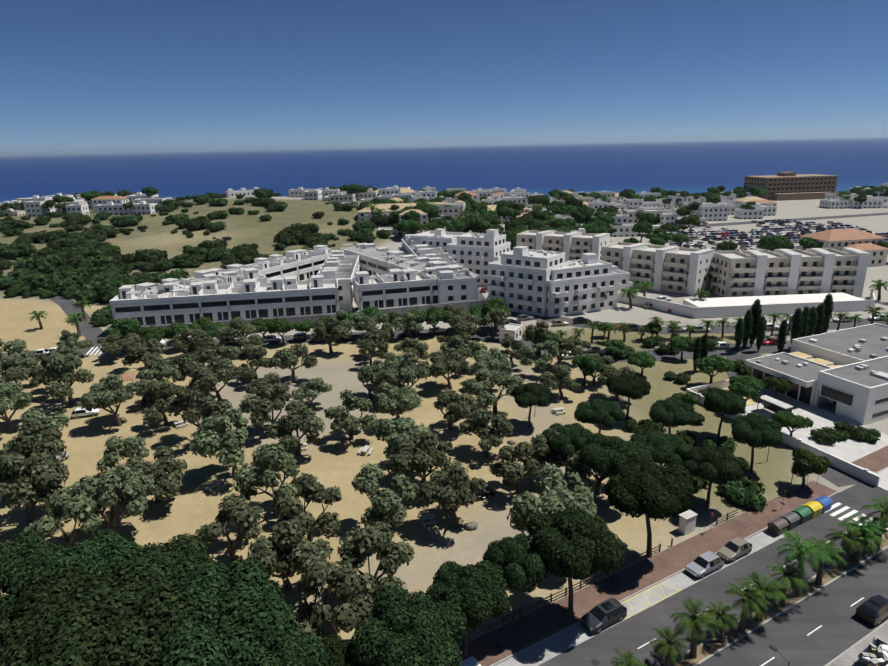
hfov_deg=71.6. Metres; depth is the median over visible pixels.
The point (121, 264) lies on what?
scrub
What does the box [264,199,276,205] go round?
scrub
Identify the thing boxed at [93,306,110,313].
scrub
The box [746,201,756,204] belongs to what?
town tree
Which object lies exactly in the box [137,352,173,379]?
olive
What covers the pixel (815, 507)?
bin
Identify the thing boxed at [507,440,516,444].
boulder
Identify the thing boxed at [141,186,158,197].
town tree
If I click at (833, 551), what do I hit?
palm
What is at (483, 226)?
town tree
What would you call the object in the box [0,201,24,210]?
scrub
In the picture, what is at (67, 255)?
scrub
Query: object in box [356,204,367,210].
town tree
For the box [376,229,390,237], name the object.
scrub
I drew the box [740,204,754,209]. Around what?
town tree
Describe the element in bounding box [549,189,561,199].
town tree
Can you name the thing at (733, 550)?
car
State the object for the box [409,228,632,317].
white blocks
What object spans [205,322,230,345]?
street tree
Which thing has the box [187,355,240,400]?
olive
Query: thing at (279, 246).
scrub
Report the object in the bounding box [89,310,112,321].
scrub
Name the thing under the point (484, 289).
street car
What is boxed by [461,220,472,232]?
town tree
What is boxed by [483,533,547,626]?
pine
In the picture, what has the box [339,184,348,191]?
town tree
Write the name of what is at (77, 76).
sky
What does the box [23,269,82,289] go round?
scrub
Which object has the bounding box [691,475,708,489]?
lot bush
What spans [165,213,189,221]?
scrub
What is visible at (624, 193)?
town tree
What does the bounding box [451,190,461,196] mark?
town tree
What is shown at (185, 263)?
scrub
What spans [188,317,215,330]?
street tree
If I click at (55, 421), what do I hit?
olive
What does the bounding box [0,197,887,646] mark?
ground
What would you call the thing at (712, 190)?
town tree
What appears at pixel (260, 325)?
street tree
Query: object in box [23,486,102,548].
olive
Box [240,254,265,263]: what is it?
scrub
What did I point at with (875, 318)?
car
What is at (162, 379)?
tree
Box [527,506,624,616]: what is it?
pine
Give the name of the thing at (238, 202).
scrub
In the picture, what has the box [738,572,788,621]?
palm
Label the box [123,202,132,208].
town tree
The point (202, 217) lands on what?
scrub
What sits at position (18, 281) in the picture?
scrub
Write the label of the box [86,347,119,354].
zebra
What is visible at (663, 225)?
town tree
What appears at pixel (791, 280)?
cream blocks
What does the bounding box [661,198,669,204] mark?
town tree
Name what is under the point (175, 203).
scrub
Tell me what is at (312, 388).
olive
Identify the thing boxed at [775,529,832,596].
palm
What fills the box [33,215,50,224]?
scrub
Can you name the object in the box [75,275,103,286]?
scrub
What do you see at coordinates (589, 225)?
town tree
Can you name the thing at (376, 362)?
olive
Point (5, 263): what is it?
scrub
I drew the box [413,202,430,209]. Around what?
town tree
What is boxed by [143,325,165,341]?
street tree
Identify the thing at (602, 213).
town tree
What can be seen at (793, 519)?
bin
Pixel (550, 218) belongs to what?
town palm
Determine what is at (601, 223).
town tree
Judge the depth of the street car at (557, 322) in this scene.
159.61 m
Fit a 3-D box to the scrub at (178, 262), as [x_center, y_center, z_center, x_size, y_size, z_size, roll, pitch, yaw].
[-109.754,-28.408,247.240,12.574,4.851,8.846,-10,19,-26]
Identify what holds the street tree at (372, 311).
on the ground
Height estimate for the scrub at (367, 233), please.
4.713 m
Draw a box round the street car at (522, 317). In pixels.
[517,314,533,320]
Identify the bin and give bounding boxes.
[767,518,789,535]
[779,512,800,529]
[791,506,812,523]
[802,501,822,517]
[812,496,832,512]
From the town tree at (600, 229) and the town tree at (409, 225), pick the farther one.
the town tree at (409, 225)
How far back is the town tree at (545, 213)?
321.55 m
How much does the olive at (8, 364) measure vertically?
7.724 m
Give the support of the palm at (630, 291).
on the ground
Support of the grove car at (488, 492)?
on the ground
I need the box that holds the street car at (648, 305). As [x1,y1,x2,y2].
[644,303,652,308]
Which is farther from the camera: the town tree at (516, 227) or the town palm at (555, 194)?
the town palm at (555, 194)
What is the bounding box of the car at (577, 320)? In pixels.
[573,317,590,323]
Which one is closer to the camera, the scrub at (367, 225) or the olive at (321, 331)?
the olive at (321, 331)
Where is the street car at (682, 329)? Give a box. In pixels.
[669,325,687,331]
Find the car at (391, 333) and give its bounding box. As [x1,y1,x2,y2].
[377,330,393,336]
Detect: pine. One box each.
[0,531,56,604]
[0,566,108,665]
[0,601,6,644]
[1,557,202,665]
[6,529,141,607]
[106,533,212,592]
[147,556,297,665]
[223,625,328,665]
[322,633,366,665]
[349,585,466,665]
[425,560,509,660]
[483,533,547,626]
[512,383,551,427]
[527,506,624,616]
[541,422,592,479]
[574,398,625,432]
[579,433,651,506]
[605,374,650,418]
[605,454,694,557]
[629,429,692,465]
[649,397,694,434]
[683,446,749,507]
[704,387,745,438]
[731,412,782,472]
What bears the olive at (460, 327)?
on the ground
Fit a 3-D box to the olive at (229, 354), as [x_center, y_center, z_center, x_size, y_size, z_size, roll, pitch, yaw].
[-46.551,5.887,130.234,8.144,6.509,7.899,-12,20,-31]
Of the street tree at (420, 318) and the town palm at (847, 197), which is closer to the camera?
the street tree at (420, 318)
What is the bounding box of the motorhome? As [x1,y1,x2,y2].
[135,337,165,346]
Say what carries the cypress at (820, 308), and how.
on the ground
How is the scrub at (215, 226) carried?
on the ground
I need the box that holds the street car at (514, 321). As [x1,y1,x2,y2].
[508,319,520,323]
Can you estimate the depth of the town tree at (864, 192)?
432.90 m
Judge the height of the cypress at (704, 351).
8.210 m
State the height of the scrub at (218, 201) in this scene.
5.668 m
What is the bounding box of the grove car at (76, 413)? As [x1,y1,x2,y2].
[71,407,99,418]
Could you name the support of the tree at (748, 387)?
on the ground
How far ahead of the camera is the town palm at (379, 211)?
331.67 m
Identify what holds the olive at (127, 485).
on the ground
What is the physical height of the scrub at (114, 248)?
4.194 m
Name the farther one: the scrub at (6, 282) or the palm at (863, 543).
the scrub at (6, 282)
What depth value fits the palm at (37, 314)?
165.21 m
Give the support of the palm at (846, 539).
on the ground
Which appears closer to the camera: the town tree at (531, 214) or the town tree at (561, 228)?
the town tree at (561, 228)
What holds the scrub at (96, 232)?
on the ground
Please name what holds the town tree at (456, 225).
on the ground
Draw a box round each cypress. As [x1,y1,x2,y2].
[692,337,701,373]
[700,334,708,357]
[734,317,744,352]
[742,309,753,349]
[748,299,761,346]
[755,316,766,351]
[777,319,787,352]
[790,308,802,344]
[799,306,809,337]
[806,306,817,336]
[813,304,825,334]
[822,293,833,332]
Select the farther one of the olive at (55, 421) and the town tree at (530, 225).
the town tree at (530, 225)
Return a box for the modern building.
[686,323,887,490]
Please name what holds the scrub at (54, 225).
on the ground
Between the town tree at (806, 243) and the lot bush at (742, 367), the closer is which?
the lot bush at (742, 367)
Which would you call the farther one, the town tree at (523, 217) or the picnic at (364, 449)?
the town tree at (523, 217)
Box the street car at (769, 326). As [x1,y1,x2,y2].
[766,323,779,329]
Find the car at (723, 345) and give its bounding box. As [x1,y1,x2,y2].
[713,341,729,349]
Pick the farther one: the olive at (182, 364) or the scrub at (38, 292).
the scrub at (38, 292)
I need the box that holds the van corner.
[461,656,480,665]
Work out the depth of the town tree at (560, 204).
363.45 m
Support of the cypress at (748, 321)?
on the ground
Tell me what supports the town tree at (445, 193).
on the ground
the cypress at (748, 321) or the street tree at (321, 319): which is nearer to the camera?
the cypress at (748, 321)
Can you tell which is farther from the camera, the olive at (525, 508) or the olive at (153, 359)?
the olive at (153, 359)
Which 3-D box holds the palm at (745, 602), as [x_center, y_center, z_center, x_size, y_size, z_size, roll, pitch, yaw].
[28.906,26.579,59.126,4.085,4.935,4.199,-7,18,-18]
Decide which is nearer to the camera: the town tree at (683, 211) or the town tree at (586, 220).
the town tree at (586, 220)
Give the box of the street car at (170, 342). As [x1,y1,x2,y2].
[167,339,173,345]
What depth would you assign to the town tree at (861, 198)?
406.77 m
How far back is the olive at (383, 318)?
148.80 m
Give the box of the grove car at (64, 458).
[56,452,68,460]
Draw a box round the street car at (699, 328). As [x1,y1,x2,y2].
[692,325,710,332]
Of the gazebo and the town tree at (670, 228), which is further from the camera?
the town tree at (670, 228)
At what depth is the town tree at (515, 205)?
351.24 m
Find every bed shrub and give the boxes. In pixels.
[809,428,837,443]
[821,426,849,439]
[833,420,866,437]
[853,428,880,442]
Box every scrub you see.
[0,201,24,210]
[0,220,11,229]
[0,242,35,258]
[0,258,10,269]
[0,276,14,288]
[2,228,23,235]
[3,283,33,296]
[6,224,15,228]
[7,268,46,280]
[10,219,30,228]
[11,254,64,273]
[12,237,32,243]
[12,283,31,293]
[13,280,28,284]
[17,233,30,238]
[20,216,30,219]
[21,290,36,297]
[22,232,35,241]
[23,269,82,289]
[32,229,68,240]
[32,247,63,257]
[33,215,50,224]
[33,288,45,295]
[39,289,56,297]
[46,237,72,248]
[48,212,63,217]
[48,279,81,294]
[49,223,58,226]
[51,251,87,260]
[51,266,93,276]
[57,265,71,270]
[58,237,77,246]
[58,246,72,251]
[59,220,76,226]
[61,290,78,298]
[62,212,83,219]
[63,224,84,231]
[65,215,91,224]
[67,257,80,267]
[68,245,107,257]
[69,231,95,239]
[69,238,94,248]
[74,278,123,303]
[75,254,114,267]
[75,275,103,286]
[82,228,99,234]
[83,271,122,279]
[87,234,106,241]
[88,239,102,247]
[88,267,98,273]
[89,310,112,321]
[90,218,101,223]
[90,223,114,231]
[92,319,109,326]
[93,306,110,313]
[94,242,111,248]
[95,266,128,276]
[96,211,110,219]
[98,250,120,254]
[100,227,118,237]
[101,245,120,251]
[102,262,128,267]
[103,275,124,279]
[108,214,140,226]
[112,253,135,263]
[113,277,139,284]
[122,229,130,234]
[124,275,139,280]
[126,261,143,269]
[132,249,167,262]
[135,271,151,279]
[137,225,147,229]
[138,277,154,283]
[142,262,158,271]
[151,269,190,283]
[152,258,175,269]
[156,257,186,266]
[158,205,174,211]
[161,199,180,208]
[162,220,173,224]
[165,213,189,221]
[173,253,189,259]
[175,218,198,227]
[179,260,190,267]
[181,202,192,206]
[183,219,210,230]
[185,195,194,199]
[185,254,204,266]
[186,247,209,256]
[193,194,210,204]
[195,247,233,260]
[196,216,207,219]
[198,239,227,248]
[205,192,221,197]
[206,210,228,219]
[206,221,227,231]
[208,198,227,205]
[220,264,226,268]
[221,258,237,264]
[222,254,234,260]
[228,207,244,213]
[231,245,247,252]
[234,200,243,204]
[234,248,258,259]
[240,243,258,248]
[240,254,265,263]
[244,197,254,202]
[247,210,259,214]
[252,188,273,197]
[252,197,274,205]
[259,214,271,220]
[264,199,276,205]
[265,202,286,211]
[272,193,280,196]
[273,228,302,244]
[274,243,286,249]
[289,223,318,232]
[292,233,314,243]
[304,237,327,246]
[311,242,329,247]
[312,211,324,217]
[317,233,335,239]
[334,203,354,210]
[337,218,348,224]
[337,228,351,234]
[348,228,372,239]
[352,221,376,231]
[356,231,373,237]
[356,234,375,242]
[361,221,374,228]
[369,213,391,226]
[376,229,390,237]
[388,218,398,225]
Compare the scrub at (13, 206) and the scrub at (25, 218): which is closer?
the scrub at (25, 218)
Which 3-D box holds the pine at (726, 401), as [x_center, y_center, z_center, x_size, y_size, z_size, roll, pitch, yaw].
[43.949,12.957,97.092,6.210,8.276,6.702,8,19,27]
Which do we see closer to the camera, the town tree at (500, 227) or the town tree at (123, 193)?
the town tree at (500, 227)
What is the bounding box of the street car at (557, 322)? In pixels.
[552,319,568,326]
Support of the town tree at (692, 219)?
on the ground
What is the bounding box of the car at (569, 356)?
[562,351,577,359]
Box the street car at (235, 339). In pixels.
[219,337,238,343]
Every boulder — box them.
[269,521,277,529]
[464,521,477,530]
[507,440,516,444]
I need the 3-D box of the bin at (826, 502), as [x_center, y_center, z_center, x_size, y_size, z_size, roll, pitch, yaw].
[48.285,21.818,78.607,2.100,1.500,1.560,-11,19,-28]
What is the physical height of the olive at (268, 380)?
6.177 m
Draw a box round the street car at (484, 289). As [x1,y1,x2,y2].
[480,287,487,292]
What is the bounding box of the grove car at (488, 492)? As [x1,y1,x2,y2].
[468,486,494,502]
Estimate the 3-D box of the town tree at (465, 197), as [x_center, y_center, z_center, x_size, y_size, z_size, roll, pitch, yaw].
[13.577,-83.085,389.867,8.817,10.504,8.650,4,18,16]
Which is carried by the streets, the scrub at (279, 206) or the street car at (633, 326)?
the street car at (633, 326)
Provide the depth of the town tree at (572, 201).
362.97 m
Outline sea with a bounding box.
[0,137,887,202]
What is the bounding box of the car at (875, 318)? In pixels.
[867,314,885,320]
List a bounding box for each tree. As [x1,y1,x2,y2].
[41,200,55,211]
[52,195,63,202]
[54,202,68,209]
[57,196,74,202]
[80,192,100,202]
[100,191,114,195]
[106,318,140,352]
[117,190,131,196]
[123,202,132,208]
[137,326,146,344]
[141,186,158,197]
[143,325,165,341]
[143,377,169,408]
[165,322,190,339]
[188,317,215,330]
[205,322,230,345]
[251,318,271,336]
[267,317,293,343]
[294,320,314,340]
[315,316,334,327]
[337,311,357,337]
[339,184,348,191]
[347,184,361,193]
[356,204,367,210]
[356,306,380,332]
[360,185,366,191]
[370,198,380,202]
[378,198,397,203]
[385,312,401,330]
[389,204,399,209]
[389,210,402,223]
[392,224,403,237]
[397,220,420,233]
[401,206,413,211]
[403,210,419,221]
[407,227,418,233]
[407,309,424,334]
[413,198,426,202]
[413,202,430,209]
[420,205,438,222]
[421,306,445,335]
[424,224,443,231]
[431,218,445,224]
[433,196,445,200]
[437,190,451,197]
[442,215,454,221]
[443,308,459,316]
[445,219,464,231]
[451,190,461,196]
[458,192,471,200]
[458,194,471,200]
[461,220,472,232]
[464,198,475,203]
[464,214,485,229]
[465,305,486,325]
[471,202,487,212]
[472,221,491,232]
[479,209,497,216]
[482,227,501,233]
[482,297,510,330]
[486,214,501,225]
[491,224,503,232]
[495,200,511,209]
[496,206,513,221]
[501,230,515,238]
[505,218,525,229]
[506,225,527,230]
[506,237,516,250]
[507,201,519,208]
[513,209,520,218]
[516,203,524,210]
[517,215,533,226]
[522,212,537,218]
[527,195,541,205]
[528,222,534,229]
[529,210,542,219]
[529,225,549,230]
[530,219,546,224]
[532,197,549,205]
[532,221,543,227]
[534,329,544,354]
[538,210,554,222]
[540,227,558,231]
[543,335,570,364]
[546,205,559,209]
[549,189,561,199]
[549,200,565,209]
[549,208,560,214]
[552,218,569,227]
[556,225,570,231]
[557,191,568,199]
[559,210,571,214]
[563,218,575,225]
[565,196,582,206]
[568,205,580,210]
[571,207,591,220]
[571,354,601,386]
[575,217,591,223]
[581,222,597,229]
[585,192,599,199]
[585,207,594,212]
[585,225,608,233]
[590,216,611,224]
[594,206,613,213]
[594,210,615,215]
[596,214,613,223]
[596,322,612,337]
[598,221,606,226]
[601,340,625,357]
[607,227,616,234]
[619,188,635,198]
[623,237,639,242]
[627,351,656,375]
[632,220,653,242]
[636,210,644,218]
[638,213,660,233]
[642,322,661,335]
[643,195,655,201]
[645,232,672,245]
[650,187,663,192]
[653,228,665,233]
[659,190,668,195]
[660,223,672,231]
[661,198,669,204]
[664,225,679,233]
[667,190,680,195]
[670,336,694,359]
[672,234,688,246]
[673,232,689,246]
[674,191,690,197]
[674,219,686,231]
[676,207,690,216]
[677,225,687,232]
[681,214,700,233]
[686,202,701,213]
[690,193,699,198]
[693,354,734,383]
[706,194,720,203]
[707,187,719,192]
[716,241,737,250]
[717,185,725,191]
[728,375,764,413]
[733,188,747,193]
[736,192,747,197]
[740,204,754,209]
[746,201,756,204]
[748,186,763,193]
[752,192,761,196]
[759,236,780,250]
[761,376,791,398]
[766,236,789,249]
[772,410,813,435]
[778,240,793,248]
[790,448,830,487]
[799,237,823,249]
[850,187,862,194]
[853,195,866,207]
[857,190,872,194]
[866,187,880,194]
[876,241,887,247]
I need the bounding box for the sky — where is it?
[0,0,887,155]
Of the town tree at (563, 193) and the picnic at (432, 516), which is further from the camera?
the town tree at (563, 193)
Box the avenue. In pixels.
[454,446,887,665]
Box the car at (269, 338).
[263,335,281,342]
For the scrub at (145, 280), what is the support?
on the ground
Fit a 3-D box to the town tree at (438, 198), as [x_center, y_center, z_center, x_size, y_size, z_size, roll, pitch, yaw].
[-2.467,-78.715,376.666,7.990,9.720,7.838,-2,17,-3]
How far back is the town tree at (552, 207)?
358.48 m
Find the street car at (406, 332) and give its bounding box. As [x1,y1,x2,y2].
[403,328,419,335]
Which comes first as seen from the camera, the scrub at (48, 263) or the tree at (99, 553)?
the tree at (99, 553)
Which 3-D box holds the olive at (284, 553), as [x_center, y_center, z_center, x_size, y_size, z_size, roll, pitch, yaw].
[-16.322,24.166,64.609,8.468,8.697,7.185,3,17,15]
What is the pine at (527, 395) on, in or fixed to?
on the ground
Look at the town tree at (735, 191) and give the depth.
475.19 m
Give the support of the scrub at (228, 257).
on the ground
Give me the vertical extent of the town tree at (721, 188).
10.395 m
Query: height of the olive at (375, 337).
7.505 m
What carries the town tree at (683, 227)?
on the ground
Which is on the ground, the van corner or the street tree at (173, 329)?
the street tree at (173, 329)
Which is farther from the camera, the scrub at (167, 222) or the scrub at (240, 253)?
the scrub at (167, 222)
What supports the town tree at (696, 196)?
on the ground
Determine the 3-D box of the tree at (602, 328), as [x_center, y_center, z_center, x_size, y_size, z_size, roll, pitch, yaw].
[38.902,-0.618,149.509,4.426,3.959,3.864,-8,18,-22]
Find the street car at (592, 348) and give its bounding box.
[581,345,600,353]
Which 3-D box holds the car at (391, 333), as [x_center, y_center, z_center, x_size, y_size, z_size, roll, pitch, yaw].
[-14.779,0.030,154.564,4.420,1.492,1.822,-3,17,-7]
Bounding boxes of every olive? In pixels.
[0,339,34,360]
[0,356,38,388]
[0,370,28,383]
[0,382,32,432]
[0,417,66,480]
[0,451,69,526]
[3,407,69,448]
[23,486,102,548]
[26,353,73,394]
[41,353,94,404]
[48,340,81,367]
[56,330,92,348]
[69,463,154,532]
[79,374,139,426]
[96,435,149,472]
[98,334,122,359]
[117,333,166,368]
[124,446,186,503]
[136,358,185,397]
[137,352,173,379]
[142,380,176,426]
[164,386,232,430]
[169,346,215,376]
[171,327,203,348]
[180,329,218,366]
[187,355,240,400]
[190,406,248,477]
[193,493,263,562]
[213,345,240,364]
[216,317,263,350]
[232,443,319,518]
[237,344,272,378]
[240,382,290,434]
[245,372,289,394]
[247,520,333,590]
[264,399,324,455]
[269,342,317,382]
[272,474,341,541]
[291,377,332,409]
[294,559,374,641]
[311,316,352,353]
[324,390,378,439]
[332,309,365,340]
[337,521,414,603]
[351,463,419,527]
[355,325,390,354]
[357,312,393,331]
[357,364,386,399]
[358,340,388,364]
[372,352,412,385]
[373,382,422,419]
[375,351,429,389]
[375,417,431,457]
[385,429,452,483]
[391,311,423,338]
[393,337,429,359]
[417,460,485,528]
[426,348,469,389]
[433,390,477,429]
[436,315,476,342]
[440,335,487,371]
[443,304,469,322]
[449,314,478,332]
[459,407,512,457]
[463,362,523,412]
[468,347,510,387]
[477,308,510,338]
[489,441,545,493]
[494,335,524,367]
[507,485,594,533]
[519,340,558,373]
[522,321,556,354]
[530,427,578,468]
[534,464,596,514]
[538,364,580,399]
[556,335,583,363]
[565,433,610,494]
[586,354,615,385]
[597,366,635,400]
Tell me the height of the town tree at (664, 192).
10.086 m
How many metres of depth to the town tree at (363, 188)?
413.47 m
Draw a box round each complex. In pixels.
[105,245,359,331]
[340,234,484,315]
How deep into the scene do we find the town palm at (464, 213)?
310.20 m
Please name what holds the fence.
on the ground
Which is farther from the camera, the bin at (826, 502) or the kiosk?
the bin at (826, 502)
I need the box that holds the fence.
[456,509,737,642]
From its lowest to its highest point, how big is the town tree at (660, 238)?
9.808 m
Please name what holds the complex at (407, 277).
on the ground
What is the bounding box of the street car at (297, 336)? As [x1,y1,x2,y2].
[293,333,311,339]
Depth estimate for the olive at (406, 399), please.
102.06 m
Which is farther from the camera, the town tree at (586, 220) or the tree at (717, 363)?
the town tree at (586, 220)
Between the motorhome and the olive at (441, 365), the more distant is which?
the motorhome
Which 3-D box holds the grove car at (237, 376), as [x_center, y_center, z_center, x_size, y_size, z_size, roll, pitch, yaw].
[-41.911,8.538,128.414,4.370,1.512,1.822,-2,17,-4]
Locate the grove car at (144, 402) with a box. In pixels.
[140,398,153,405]
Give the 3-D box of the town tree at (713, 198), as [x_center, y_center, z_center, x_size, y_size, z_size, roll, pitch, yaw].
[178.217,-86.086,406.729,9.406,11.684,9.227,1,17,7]
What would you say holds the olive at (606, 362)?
on the ground
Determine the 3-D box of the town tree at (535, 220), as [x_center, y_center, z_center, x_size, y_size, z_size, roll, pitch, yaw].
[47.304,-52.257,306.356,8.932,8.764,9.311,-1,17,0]
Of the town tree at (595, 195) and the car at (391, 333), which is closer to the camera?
the car at (391, 333)
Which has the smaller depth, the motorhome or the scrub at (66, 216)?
the motorhome
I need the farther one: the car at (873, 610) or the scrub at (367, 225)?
the scrub at (367, 225)
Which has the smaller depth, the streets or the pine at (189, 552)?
the pine at (189, 552)
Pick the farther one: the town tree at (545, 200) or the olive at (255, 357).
the town tree at (545, 200)
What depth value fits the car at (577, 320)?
161.33 m
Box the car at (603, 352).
[597,348,612,356]
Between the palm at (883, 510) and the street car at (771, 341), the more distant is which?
the street car at (771, 341)
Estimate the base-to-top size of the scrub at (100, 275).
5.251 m
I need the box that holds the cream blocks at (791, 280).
[499,230,875,343]
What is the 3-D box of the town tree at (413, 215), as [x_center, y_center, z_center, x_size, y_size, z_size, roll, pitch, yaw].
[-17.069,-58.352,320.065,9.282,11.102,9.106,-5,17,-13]
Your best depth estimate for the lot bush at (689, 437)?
96.42 m
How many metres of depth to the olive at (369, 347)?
131.17 m
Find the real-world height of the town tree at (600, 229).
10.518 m
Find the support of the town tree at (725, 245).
on the ground
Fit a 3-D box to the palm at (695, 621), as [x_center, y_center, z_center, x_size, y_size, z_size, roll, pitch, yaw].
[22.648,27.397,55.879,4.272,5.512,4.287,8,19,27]
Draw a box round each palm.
[29,311,47,328]
[65,312,86,336]
[69,300,91,320]
[366,203,377,213]
[373,208,385,214]
[419,223,426,231]
[458,210,472,217]
[467,209,479,214]
[530,205,543,210]
[545,215,556,227]
[551,192,559,199]
[609,649,647,665]
[620,287,640,308]
[629,194,641,198]
[634,281,653,296]
[649,627,687,665]
[670,596,720,658]
[674,202,685,207]
[693,289,710,299]
[703,601,741,642]
[704,271,716,292]
[724,578,773,631]
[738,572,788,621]
[759,190,768,197]
[766,560,808,606]
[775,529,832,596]
[799,537,845,584]
[824,528,862,567]
[838,513,883,559]
[840,195,850,199]
[848,525,884,561]
[859,495,887,548]
[865,517,887,546]
[869,280,887,300]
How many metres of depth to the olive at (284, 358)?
123.47 m
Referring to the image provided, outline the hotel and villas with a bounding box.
[743,172,887,266]
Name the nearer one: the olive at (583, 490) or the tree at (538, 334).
the olive at (583, 490)
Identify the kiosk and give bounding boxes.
[678,510,697,534]
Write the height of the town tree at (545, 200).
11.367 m
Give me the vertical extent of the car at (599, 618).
1.623 m
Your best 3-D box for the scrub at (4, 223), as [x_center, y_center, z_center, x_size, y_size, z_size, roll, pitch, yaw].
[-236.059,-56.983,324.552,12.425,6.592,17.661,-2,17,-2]
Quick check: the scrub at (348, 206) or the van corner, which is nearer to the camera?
the van corner
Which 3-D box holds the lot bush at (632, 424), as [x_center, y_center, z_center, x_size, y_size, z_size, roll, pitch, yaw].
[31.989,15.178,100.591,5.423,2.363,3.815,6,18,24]
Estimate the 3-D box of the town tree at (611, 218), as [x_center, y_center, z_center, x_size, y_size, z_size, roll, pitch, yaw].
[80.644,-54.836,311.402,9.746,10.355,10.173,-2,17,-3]
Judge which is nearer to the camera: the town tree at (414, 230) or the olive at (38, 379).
the olive at (38, 379)
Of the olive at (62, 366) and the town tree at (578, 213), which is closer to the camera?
the olive at (62, 366)
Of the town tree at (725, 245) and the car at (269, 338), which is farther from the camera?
the town tree at (725, 245)
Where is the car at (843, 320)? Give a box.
[832,316,851,321]
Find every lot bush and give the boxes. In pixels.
[613,345,634,358]
[623,418,656,430]
[631,428,648,435]
[638,420,666,432]
[641,335,665,346]
[656,343,679,353]
[664,371,690,383]
[672,392,698,403]
[676,429,696,445]
[678,505,695,514]
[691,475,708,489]
[693,411,704,423]
[698,387,708,395]
[700,337,718,349]
[701,435,737,452]
[717,481,742,494]
[724,485,767,510]
[729,476,765,495]
[733,359,751,374]
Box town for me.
[0,182,887,238]
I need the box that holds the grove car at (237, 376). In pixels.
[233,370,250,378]
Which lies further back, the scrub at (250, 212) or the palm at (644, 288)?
the scrub at (250, 212)
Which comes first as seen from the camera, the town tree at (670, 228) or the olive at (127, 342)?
the olive at (127, 342)
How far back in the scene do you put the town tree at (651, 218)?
303.20 m
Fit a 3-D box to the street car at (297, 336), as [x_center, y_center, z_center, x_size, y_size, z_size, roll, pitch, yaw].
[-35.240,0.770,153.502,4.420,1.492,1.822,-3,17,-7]
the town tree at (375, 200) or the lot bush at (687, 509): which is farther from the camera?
the town tree at (375, 200)
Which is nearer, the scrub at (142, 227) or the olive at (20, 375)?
the olive at (20, 375)
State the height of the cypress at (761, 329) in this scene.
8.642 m
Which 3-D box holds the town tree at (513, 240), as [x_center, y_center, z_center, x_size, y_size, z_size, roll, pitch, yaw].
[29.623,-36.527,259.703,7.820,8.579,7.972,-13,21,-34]
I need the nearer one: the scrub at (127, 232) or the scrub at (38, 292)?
the scrub at (38, 292)
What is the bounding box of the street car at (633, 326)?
[627,323,641,331]
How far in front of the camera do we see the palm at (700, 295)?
174.29 m
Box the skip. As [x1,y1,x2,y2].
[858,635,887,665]
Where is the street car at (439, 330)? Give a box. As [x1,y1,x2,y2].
[429,326,445,332]
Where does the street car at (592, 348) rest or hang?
on the streets
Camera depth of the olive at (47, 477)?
75.97 m
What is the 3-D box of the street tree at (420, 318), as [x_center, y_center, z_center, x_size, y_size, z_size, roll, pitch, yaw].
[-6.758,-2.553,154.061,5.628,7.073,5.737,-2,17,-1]
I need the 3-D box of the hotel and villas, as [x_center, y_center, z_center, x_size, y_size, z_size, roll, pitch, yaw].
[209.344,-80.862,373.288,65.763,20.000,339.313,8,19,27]
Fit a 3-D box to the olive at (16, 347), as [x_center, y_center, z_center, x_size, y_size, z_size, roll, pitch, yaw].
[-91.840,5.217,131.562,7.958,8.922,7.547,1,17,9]
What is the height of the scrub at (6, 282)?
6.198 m
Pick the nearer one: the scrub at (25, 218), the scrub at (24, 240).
the scrub at (24, 240)
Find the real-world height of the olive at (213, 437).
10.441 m
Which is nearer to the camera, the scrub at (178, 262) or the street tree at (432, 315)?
the street tree at (432, 315)
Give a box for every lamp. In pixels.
[769,644,789,665]
[789,461,808,495]
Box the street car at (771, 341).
[763,337,777,345]
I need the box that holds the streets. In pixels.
[0,199,887,486]
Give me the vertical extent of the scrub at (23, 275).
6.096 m
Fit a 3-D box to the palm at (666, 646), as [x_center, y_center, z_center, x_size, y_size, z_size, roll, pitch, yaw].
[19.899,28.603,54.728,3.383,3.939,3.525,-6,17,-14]
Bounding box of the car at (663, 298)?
[656,296,670,300]
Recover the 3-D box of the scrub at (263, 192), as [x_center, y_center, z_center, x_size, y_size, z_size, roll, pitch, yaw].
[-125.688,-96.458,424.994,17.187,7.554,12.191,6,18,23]
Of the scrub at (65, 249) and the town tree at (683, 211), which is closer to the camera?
the scrub at (65, 249)
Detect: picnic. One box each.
[48,403,60,410]
[173,420,188,428]
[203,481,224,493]
[294,443,306,450]
[358,445,373,455]
[418,513,437,526]
[551,407,565,414]
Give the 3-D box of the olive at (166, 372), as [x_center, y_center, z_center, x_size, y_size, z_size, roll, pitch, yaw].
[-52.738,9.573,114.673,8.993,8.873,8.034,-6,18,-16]
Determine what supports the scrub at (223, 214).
on the ground
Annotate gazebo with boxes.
[118,373,136,382]
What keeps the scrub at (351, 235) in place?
on the ground
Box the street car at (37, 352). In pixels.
[33,349,48,355]

